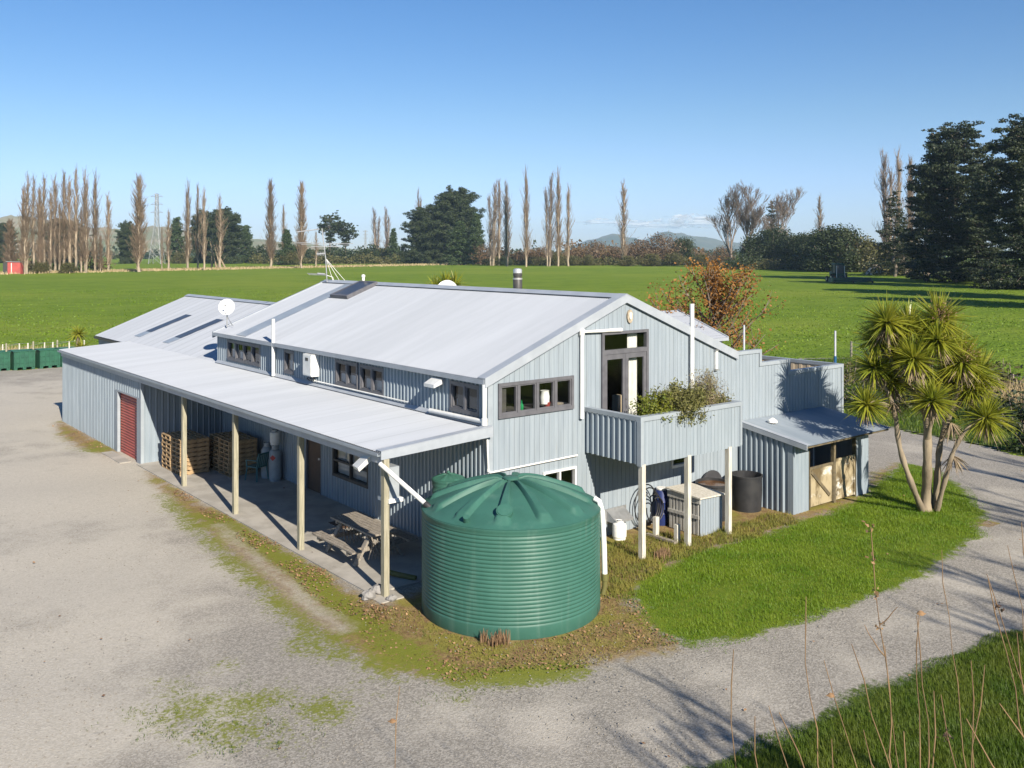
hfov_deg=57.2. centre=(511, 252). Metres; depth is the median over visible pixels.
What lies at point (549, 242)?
poplar tree
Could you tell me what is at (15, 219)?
hills
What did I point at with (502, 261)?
evergreen bush
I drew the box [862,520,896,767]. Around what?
dry stalk
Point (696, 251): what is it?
brush thicket
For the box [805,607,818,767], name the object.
dry stalk
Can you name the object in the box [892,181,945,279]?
pine tree
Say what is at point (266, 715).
yard weeds
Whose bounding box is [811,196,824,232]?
poplar tree
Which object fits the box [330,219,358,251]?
pine tree
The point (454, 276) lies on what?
cabbage tree
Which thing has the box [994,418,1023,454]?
bank shrub
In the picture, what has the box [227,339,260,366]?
window
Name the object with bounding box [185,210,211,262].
pine tree
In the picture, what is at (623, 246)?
poplar tree
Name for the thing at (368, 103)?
sky
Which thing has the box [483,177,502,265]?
poplar tree
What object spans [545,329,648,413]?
french door
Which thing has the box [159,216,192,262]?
pine tree
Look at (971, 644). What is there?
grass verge
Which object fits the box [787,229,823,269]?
evergreen bush
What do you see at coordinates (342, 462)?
window
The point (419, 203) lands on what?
poplar tree
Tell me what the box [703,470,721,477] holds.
round cover
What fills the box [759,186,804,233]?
bare tree
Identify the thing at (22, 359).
bulk bin
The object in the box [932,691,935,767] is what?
dry stalk
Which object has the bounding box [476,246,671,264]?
russet undergrowth
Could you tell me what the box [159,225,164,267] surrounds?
poplar tree
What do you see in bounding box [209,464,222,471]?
pallet
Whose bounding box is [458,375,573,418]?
window
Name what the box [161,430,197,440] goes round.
pallet
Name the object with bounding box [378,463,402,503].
meter box
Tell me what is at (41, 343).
wire fence
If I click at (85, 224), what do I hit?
poplar tree
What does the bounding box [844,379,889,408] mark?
bank shrub
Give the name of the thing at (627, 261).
bush
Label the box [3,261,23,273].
red shed
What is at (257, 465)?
plastic chair
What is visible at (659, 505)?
hose coil
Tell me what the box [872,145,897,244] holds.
poplar tree
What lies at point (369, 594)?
rock
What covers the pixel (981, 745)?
dry stalk
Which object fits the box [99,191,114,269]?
poplar tree
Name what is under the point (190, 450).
pallet
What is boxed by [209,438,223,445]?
pallet
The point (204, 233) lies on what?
poplar tree
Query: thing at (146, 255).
woods
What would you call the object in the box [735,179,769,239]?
bare tree
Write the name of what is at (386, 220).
poplar tree
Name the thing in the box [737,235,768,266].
evergreen bush
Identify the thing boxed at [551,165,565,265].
poplar tree
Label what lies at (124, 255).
pine tree
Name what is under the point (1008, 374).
bank shrub
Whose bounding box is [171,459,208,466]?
pallet
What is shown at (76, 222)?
poplar tree
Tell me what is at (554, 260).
bush
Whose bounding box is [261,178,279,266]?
poplar tree
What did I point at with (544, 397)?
jug
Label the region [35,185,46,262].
poplar tree
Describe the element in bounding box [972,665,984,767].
dry stalk
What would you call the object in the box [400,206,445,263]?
pine tree
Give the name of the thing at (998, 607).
dry stalk
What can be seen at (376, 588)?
rock
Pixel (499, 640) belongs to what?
dead weed
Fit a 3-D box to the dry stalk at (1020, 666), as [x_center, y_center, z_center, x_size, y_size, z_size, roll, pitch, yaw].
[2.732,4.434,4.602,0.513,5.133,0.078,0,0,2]
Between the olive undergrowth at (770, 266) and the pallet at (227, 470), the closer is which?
the pallet at (227, 470)
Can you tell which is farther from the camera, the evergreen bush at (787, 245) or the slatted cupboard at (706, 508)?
the evergreen bush at (787, 245)
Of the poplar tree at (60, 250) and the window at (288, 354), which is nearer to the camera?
the window at (288, 354)
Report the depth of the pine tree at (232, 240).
566.20 m
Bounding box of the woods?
[12,240,1012,258]
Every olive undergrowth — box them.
[478,255,737,265]
[738,258,795,269]
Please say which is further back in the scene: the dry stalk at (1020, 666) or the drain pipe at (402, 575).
the drain pipe at (402, 575)
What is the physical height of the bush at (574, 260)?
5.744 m
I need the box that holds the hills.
[0,215,357,255]
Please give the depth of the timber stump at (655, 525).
23.00 m
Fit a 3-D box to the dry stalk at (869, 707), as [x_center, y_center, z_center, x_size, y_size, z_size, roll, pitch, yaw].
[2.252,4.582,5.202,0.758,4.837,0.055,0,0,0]
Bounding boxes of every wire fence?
[2,340,84,349]
[850,341,1023,387]
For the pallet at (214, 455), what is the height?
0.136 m
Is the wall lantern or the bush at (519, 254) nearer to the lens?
the wall lantern
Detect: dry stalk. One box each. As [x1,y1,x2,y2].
[388,686,399,760]
[731,649,736,767]
[754,717,757,767]
[769,707,787,767]
[779,712,804,767]
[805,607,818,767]
[824,661,856,767]
[851,644,890,767]
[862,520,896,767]
[863,730,873,767]
[885,649,898,767]
[903,731,906,767]
[916,610,929,767]
[916,615,920,767]
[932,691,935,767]
[936,696,955,767]
[941,550,965,767]
[966,718,994,767]
[971,662,973,767]
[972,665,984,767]
[987,575,1023,686]
[988,579,1023,739]
[999,703,1023,737]
[1007,545,1023,639]
[1017,634,1023,694]
[1021,522,1023,554]
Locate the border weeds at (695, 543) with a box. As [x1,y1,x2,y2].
[600,510,798,598]
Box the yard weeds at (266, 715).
[83,629,523,757]
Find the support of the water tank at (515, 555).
on the garden border
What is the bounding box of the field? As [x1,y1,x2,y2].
[0,253,1023,456]
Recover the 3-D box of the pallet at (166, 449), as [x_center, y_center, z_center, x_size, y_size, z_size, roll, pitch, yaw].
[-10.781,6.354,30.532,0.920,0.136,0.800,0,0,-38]
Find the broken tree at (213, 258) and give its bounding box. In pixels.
[210,232,225,267]
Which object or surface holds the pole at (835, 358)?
on the farm building
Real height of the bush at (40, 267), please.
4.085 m
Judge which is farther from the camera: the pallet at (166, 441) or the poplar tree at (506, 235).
the poplar tree at (506, 235)
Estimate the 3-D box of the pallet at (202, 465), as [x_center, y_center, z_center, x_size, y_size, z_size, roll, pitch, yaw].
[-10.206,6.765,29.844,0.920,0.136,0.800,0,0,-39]
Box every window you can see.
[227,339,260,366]
[284,349,293,374]
[332,448,367,488]
[335,359,380,389]
[359,364,383,395]
[449,380,505,416]
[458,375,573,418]
[542,466,576,484]
[671,458,683,468]
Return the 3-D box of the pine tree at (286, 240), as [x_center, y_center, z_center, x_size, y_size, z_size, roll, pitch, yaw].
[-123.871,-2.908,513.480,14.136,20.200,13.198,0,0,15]
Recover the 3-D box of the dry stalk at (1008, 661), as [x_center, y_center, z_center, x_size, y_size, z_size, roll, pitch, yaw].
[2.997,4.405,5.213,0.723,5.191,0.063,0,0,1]
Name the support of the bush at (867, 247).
on the field
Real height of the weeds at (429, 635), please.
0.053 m
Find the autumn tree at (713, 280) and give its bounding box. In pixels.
[645,255,785,354]
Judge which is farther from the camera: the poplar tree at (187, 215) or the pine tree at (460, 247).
the pine tree at (460, 247)
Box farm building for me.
[57,268,843,596]
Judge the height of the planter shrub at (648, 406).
0.922 m
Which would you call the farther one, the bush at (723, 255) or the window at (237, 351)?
the bush at (723, 255)
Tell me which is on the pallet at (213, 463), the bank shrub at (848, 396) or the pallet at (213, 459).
the pallet at (213, 459)
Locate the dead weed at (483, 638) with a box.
[480,628,488,643]
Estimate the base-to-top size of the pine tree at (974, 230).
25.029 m
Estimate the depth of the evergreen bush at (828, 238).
327.60 m
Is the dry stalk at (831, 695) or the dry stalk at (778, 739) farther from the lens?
the dry stalk at (831, 695)
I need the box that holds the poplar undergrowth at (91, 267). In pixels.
[0,250,115,270]
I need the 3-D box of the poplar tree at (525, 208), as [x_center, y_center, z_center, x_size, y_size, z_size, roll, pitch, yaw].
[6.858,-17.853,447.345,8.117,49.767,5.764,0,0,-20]
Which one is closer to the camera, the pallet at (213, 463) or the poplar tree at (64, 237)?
the pallet at (213, 463)
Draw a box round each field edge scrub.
[243,244,410,263]
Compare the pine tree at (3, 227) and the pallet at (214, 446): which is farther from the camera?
the pine tree at (3, 227)
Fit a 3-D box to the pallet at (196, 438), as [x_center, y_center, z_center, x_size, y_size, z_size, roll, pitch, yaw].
[-10.223,5.943,29.849,0.920,0.136,0.800,0,0,-40]
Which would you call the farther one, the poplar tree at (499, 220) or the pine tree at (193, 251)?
the pine tree at (193, 251)
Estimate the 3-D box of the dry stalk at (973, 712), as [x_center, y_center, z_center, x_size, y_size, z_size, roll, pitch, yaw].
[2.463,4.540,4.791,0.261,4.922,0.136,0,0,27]
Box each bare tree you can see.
[706,182,752,260]
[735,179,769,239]
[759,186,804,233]
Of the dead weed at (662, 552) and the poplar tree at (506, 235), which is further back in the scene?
the poplar tree at (506, 235)
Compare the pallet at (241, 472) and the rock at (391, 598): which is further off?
the pallet at (241, 472)
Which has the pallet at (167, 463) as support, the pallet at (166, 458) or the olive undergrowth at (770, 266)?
the pallet at (166, 458)
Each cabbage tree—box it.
[66,326,91,346]
[428,269,470,285]
[840,286,1023,512]
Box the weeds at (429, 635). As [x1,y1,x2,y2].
[361,592,675,682]
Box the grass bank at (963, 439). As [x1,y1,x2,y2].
[799,358,1023,454]
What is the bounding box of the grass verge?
[692,624,1023,767]
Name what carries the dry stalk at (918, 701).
on the grass verge
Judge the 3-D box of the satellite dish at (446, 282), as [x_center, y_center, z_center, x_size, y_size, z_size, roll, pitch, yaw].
[-2.420,1.838,35.108,0.638,1.592,0.572,0,0,-39]
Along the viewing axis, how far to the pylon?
559.88 m
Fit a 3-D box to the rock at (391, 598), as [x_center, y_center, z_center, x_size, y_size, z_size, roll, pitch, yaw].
[-2.414,6.937,18.865,0.184,0.125,0.198,0,0,36]
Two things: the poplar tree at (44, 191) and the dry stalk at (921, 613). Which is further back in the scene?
the poplar tree at (44, 191)
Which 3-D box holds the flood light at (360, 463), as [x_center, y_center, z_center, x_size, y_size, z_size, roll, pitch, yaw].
[-3.088,4.345,19.502,0.337,0.350,0.403,0,0,-28]
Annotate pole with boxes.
[743,325,744,349]
[834,331,836,362]
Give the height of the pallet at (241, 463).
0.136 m
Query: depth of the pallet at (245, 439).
29.57 m
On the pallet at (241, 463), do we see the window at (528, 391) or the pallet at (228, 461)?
the pallet at (228, 461)
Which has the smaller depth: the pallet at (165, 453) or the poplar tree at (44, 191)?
the pallet at (165, 453)
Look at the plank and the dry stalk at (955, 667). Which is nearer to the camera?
the dry stalk at (955, 667)
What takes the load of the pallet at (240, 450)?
on the pallet at (247, 454)
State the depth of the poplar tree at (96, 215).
330.95 m
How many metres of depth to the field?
167.89 m
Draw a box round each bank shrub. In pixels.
[833,360,871,386]
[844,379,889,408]
[872,377,944,409]
[959,391,1019,422]
[968,385,1023,431]
[989,358,1023,390]
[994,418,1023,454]
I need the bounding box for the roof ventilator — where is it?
[768,418,777,422]
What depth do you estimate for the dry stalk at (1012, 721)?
4.21 m
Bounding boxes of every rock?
[362,589,375,600]
[371,584,380,594]
[386,594,396,601]
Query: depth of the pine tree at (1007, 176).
176.09 m
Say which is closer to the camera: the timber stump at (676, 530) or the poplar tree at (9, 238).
the timber stump at (676, 530)
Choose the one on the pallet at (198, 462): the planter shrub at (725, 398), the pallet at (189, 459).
the pallet at (189, 459)
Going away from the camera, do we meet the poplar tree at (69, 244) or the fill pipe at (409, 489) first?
the fill pipe at (409, 489)
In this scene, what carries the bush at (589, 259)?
on the field
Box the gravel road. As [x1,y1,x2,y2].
[0,367,1023,767]
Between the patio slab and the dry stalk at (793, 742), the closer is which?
the dry stalk at (793, 742)
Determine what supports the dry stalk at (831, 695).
on the grass verge
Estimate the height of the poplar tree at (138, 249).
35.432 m
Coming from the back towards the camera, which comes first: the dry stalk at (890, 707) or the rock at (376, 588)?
the rock at (376, 588)
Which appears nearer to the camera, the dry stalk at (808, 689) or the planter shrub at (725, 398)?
the dry stalk at (808, 689)
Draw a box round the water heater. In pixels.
[303,353,318,381]
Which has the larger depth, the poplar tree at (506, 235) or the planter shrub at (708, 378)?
the poplar tree at (506, 235)
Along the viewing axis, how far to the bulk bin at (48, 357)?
56.76 m
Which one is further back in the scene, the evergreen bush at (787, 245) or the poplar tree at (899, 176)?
the evergreen bush at (787, 245)
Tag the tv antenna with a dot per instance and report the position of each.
(323, 253)
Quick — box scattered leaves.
[33,470,1022,756]
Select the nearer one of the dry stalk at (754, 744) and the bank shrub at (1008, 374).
the dry stalk at (754, 744)
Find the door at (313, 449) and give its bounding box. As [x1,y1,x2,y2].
[306,429,320,494]
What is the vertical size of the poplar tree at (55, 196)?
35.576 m
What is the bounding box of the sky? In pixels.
[0,0,1023,252]
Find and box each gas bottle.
[261,442,271,478]
[269,445,281,481]
[270,429,280,444]
[613,519,626,540]
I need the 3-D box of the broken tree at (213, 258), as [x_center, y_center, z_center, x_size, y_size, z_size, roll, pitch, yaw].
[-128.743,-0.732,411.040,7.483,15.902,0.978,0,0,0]
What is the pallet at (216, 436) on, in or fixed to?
on the pallet at (215, 442)
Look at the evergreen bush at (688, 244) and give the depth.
510.67 m
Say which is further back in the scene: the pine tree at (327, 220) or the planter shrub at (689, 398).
the pine tree at (327, 220)
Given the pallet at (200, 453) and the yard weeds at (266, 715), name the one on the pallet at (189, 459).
the pallet at (200, 453)
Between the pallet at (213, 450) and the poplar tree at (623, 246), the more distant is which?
the poplar tree at (623, 246)
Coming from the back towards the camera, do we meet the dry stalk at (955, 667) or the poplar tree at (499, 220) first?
the poplar tree at (499, 220)
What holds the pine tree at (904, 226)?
on the field
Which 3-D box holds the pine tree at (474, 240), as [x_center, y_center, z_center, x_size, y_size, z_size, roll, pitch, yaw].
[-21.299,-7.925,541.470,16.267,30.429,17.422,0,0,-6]
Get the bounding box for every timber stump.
[653,516,658,534]
[674,523,679,541]
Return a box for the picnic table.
[312,512,417,566]
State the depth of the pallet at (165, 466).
30.24 m
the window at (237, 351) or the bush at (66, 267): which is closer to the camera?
the window at (237, 351)
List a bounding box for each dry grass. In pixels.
[0,263,467,274]
[0,344,70,349]
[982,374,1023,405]
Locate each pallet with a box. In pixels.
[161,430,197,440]
[161,441,171,449]
[161,458,171,466]
[162,438,175,444]
[162,446,171,453]
[162,450,175,457]
[162,454,170,461]
[162,463,175,470]
[171,433,208,444]
[171,446,208,453]
[171,454,208,462]
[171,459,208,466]
[171,467,208,475]
[172,441,208,449]
[172,450,208,457]
[172,463,209,471]
[209,431,245,441]
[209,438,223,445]
[209,442,218,449]
[209,446,218,454]
[209,451,223,458]
[209,456,218,463]
[209,460,222,466]
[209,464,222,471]
[218,460,255,467]
[218,464,255,472]
[219,434,256,445]
[219,443,256,450]
[219,447,256,454]
[219,451,256,459]
[219,455,256,463]
[219,469,255,476]
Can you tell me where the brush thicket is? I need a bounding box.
[561,239,717,259]
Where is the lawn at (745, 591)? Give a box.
[613,462,993,647]
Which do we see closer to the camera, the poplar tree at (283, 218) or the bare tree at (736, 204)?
the bare tree at (736, 204)
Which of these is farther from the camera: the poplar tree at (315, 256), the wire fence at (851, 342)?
the poplar tree at (315, 256)
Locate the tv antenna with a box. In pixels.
[297,228,352,281]
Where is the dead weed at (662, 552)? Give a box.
[653,547,671,559]
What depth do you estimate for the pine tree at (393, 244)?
569.62 m
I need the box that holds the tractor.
[825,263,847,281]
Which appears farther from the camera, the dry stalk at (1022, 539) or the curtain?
the curtain
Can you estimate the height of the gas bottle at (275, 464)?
1.080 m
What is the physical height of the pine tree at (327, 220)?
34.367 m
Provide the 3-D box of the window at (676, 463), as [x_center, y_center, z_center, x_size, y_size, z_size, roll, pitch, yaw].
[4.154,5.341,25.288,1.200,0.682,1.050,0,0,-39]
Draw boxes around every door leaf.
[810,462,833,507]
[836,454,854,499]
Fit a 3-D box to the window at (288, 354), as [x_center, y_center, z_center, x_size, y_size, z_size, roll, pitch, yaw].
[-6.569,3.331,28.786,0.600,0.762,1.160,0,0,-39]
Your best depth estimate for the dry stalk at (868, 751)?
4.23 m
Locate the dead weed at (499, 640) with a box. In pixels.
[480,628,509,647]
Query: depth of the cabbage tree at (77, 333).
46.93 m
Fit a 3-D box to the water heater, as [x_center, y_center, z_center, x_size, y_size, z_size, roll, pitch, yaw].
[-5.837,3.353,27.225,0.262,0.806,0.551,0,0,-39]
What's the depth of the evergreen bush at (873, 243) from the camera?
339.08 m
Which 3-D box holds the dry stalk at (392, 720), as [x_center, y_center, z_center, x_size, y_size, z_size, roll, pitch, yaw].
[-0.652,4.697,5.213,0.287,4.606,0.091,0,0,-31]
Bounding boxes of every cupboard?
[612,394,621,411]
[665,483,724,535]
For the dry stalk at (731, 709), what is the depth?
5.00 m
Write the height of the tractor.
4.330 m
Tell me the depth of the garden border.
18.38 m
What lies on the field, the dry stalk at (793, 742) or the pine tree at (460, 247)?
the pine tree at (460, 247)
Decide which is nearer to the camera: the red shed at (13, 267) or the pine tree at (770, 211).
the red shed at (13, 267)
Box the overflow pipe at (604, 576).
[593,496,607,594]
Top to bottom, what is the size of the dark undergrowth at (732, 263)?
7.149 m
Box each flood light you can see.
[353,455,370,471]
[424,377,441,387]
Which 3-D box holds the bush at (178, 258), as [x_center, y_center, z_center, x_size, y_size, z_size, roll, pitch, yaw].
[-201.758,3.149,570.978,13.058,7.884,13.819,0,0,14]
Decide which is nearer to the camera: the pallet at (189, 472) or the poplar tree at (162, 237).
the pallet at (189, 472)
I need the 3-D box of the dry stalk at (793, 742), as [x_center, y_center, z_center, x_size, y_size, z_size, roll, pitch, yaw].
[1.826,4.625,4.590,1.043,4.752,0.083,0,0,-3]
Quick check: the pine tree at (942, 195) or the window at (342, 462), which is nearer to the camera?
the window at (342, 462)
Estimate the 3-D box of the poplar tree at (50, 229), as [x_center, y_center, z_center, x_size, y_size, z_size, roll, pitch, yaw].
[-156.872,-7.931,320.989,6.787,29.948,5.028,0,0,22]
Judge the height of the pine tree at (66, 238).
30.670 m
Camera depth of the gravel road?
16.09 m
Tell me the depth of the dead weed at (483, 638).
16.82 m
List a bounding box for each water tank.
[421,472,600,639]
[431,470,464,494]
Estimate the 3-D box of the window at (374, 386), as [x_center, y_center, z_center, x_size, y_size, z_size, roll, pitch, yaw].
[-3.492,3.361,24.972,0.600,0.782,1.720,0,0,-39]
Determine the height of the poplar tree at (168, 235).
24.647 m
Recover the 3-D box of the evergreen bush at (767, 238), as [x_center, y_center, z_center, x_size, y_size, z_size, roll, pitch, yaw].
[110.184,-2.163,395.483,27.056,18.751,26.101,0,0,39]
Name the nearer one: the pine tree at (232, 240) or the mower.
the mower
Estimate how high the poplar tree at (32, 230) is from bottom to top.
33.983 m
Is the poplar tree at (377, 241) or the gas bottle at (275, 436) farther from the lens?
the poplar tree at (377, 241)
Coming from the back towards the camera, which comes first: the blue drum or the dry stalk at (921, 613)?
the blue drum
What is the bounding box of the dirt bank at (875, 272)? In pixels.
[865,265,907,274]
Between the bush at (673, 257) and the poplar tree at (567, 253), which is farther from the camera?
the bush at (673, 257)
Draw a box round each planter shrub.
[626,388,683,422]
[650,377,715,426]
[685,368,732,405]
[711,389,734,403]
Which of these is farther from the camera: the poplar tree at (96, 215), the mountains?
the mountains
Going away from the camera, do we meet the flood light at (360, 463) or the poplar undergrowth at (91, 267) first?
the flood light at (360, 463)
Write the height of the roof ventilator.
0.130 m
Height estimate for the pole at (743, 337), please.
2.433 m
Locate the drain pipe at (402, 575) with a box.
[389,570,416,579]
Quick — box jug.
[540,390,549,404]
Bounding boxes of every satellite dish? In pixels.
[218,299,234,326]
[438,280,456,285]
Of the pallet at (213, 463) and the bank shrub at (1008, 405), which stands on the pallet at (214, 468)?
the pallet at (213, 463)
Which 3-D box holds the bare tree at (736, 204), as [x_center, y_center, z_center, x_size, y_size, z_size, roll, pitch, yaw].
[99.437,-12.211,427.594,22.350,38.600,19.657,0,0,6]
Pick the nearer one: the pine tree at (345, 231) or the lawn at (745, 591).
the lawn at (745, 591)
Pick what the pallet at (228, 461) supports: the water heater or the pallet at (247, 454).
the pallet at (247, 454)
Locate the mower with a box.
[828,276,873,282]
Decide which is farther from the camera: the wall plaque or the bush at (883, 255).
the bush at (883, 255)
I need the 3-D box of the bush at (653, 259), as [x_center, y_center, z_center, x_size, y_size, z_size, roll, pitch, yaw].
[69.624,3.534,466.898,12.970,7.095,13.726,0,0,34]
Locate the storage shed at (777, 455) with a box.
[739,406,889,514]
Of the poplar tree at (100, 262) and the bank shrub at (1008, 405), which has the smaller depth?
the bank shrub at (1008, 405)
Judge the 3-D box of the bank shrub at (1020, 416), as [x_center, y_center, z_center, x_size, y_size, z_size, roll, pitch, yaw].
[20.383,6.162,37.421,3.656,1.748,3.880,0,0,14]
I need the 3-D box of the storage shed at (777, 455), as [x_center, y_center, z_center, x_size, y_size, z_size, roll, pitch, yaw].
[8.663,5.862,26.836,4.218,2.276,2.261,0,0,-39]
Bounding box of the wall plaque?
[626,310,632,322]
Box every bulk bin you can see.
[0,350,10,370]
[8,349,35,369]
[34,347,60,368]
[56,346,74,366]
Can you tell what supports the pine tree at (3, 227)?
on the field
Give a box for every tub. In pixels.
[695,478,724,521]
[732,470,762,512]
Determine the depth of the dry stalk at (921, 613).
5.37 m
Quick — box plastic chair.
[245,452,268,481]
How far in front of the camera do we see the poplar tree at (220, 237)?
394.95 m
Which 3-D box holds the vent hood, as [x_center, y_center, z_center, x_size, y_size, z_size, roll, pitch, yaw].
[2.672,6.520,23.255,0.740,0.360,0.327,0,0,-39]
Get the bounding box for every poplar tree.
[0,219,17,261]
[12,171,36,273]
[16,202,23,259]
[28,173,38,272]
[34,172,48,263]
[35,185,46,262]
[43,186,58,270]
[45,173,60,270]
[53,200,65,268]
[56,169,70,263]
[62,175,74,262]
[66,164,82,270]
[77,207,87,272]
[78,168,96,272]
[88,167,105,270]
[97,235,104,271]
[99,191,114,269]
[126,174,152,271]
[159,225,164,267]
[161,210,172,268]
[179,180,194,267]
[192,184,201,268]
[197,185,209,269]
[215,193,226,267]
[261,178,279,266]
[280,204,287,264]
[291,179,312,267]
[313,232,321,265]
[369,207,383,254]
[382,207,391,248]
[415,189,421,208]
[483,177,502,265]
[494,178,503,265]
[501,182,512,265]
[519,165,533,266]
[541,173,556,265]
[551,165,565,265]
[563,185,574,265]
[616,180,636,257]
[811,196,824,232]
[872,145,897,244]
[893,144,907,237]
[902,155,916,243]
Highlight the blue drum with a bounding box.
[655,486,667,525]
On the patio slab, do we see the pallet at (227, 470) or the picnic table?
the picnic table
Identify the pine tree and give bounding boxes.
[0,221,19,262]
[38,218,92,261]
[114,221,136,263]
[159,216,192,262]
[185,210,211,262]
[201,206,248,263]
[237,225,254,262]
[273,228,298,264]
[317,210,344,249]
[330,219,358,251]
[385,228,400,263]
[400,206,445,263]
[423,185,485,263]
[443,220,479,264]
[467,212,485,263]
[759,201,780,232]
[862,191,912,276]
[887,217,914,272]
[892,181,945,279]
[898,120,1007,282]
[935,171,1020,284]
[961,113,1023,289]
[1010,165,1023,267]
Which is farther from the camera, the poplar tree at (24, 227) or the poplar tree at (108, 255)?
the poplar tree at (108, 255)
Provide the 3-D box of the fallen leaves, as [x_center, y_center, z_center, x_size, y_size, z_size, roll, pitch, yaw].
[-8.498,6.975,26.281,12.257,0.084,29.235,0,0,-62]
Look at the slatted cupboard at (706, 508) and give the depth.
23.50 m
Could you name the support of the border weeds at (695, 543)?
on the garden border
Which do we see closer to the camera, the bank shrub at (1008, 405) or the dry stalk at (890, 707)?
the dry stalk at (890, 707)
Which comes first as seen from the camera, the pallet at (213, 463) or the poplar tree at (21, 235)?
the pallet at (213, 463)
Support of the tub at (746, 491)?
on the garden border
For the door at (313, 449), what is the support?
in the farm building
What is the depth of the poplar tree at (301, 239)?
410.57 m
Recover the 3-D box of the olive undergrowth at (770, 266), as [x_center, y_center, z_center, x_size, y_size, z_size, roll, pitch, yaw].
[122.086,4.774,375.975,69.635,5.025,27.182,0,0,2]
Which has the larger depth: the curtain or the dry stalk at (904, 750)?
the curtain
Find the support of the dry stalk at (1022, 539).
on the grass verge
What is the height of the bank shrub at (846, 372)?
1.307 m
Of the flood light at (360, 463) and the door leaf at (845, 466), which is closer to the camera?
the flood light at (360, 463)
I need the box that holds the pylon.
[148,193,165,263]
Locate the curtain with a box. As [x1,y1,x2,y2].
[627,333,636,414]
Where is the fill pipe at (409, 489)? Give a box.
[378,462,430,507]
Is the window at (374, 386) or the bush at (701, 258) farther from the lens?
the bush at (701, 258)
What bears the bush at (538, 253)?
on the field
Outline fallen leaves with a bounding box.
[54,422,777,680]
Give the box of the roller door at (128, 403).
[121,393,136,459]
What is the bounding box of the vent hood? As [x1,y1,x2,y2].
[605,504,632,523]
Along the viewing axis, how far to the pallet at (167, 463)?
30.24 m
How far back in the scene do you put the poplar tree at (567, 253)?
466.69 m
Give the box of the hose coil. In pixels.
[634,484,663,523]
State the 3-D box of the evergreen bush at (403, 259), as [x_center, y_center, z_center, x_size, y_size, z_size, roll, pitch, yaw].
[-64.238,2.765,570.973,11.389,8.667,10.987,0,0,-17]
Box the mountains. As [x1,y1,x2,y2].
[554,231,882,253]
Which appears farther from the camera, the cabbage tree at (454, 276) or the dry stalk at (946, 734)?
the cabbage tree at (454, 276)
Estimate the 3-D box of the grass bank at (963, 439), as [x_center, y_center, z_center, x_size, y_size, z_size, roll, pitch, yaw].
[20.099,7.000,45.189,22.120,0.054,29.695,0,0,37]
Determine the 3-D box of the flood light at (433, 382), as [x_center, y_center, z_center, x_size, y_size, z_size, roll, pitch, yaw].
[-1.829,3.080,22.202,0.330,0.200,0.420,0,0,-39]
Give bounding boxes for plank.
[646,533,677,543]
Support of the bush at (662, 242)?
on the field
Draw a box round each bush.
[29,261,51,272]
[57,261,79,272]
[170,251,193,263]
[277,250,302,264]
[397,250,414,263]
[467,242,500,263]
[497,256,512,265]
[510,251,531,264]
[520,247,545,264]
[545,251,566,265]
[565,255,582,265]
[580,241,607,256]
[580,254,596,265]
[610,236,668,262]
[616,255,635,265]
[633,231,686,259]
[636,252,664,265]
[663,252,685,265]
[670,236,696,258]
[693,253,708,265]
[704,243,738,265]
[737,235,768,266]
[740,225,797,263]
[771,233,802,268]
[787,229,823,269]
[798,222,870,271]
[827,232,879,271]
[864,238,924,274]
[864,241,882,269]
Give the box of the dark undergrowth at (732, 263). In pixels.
[718,253,797,269]
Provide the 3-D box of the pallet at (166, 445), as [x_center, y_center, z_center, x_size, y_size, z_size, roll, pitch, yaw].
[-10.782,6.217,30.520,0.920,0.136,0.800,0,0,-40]
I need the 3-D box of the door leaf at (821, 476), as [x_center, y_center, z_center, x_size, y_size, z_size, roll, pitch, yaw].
[8.517,6.395,25.885,1.140,1.090,0.058,0,0,-39]
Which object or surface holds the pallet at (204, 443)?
on the pallet at (190, 450)
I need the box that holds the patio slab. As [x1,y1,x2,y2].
[101,451,421,603]
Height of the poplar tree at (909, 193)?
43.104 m
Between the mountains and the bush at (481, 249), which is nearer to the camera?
the bush at (481, 249)
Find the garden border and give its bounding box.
[51,421,1001,682]
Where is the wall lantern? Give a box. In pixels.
[714,349,718,370]
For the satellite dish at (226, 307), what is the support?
on the farm building
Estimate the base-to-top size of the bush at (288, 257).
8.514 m

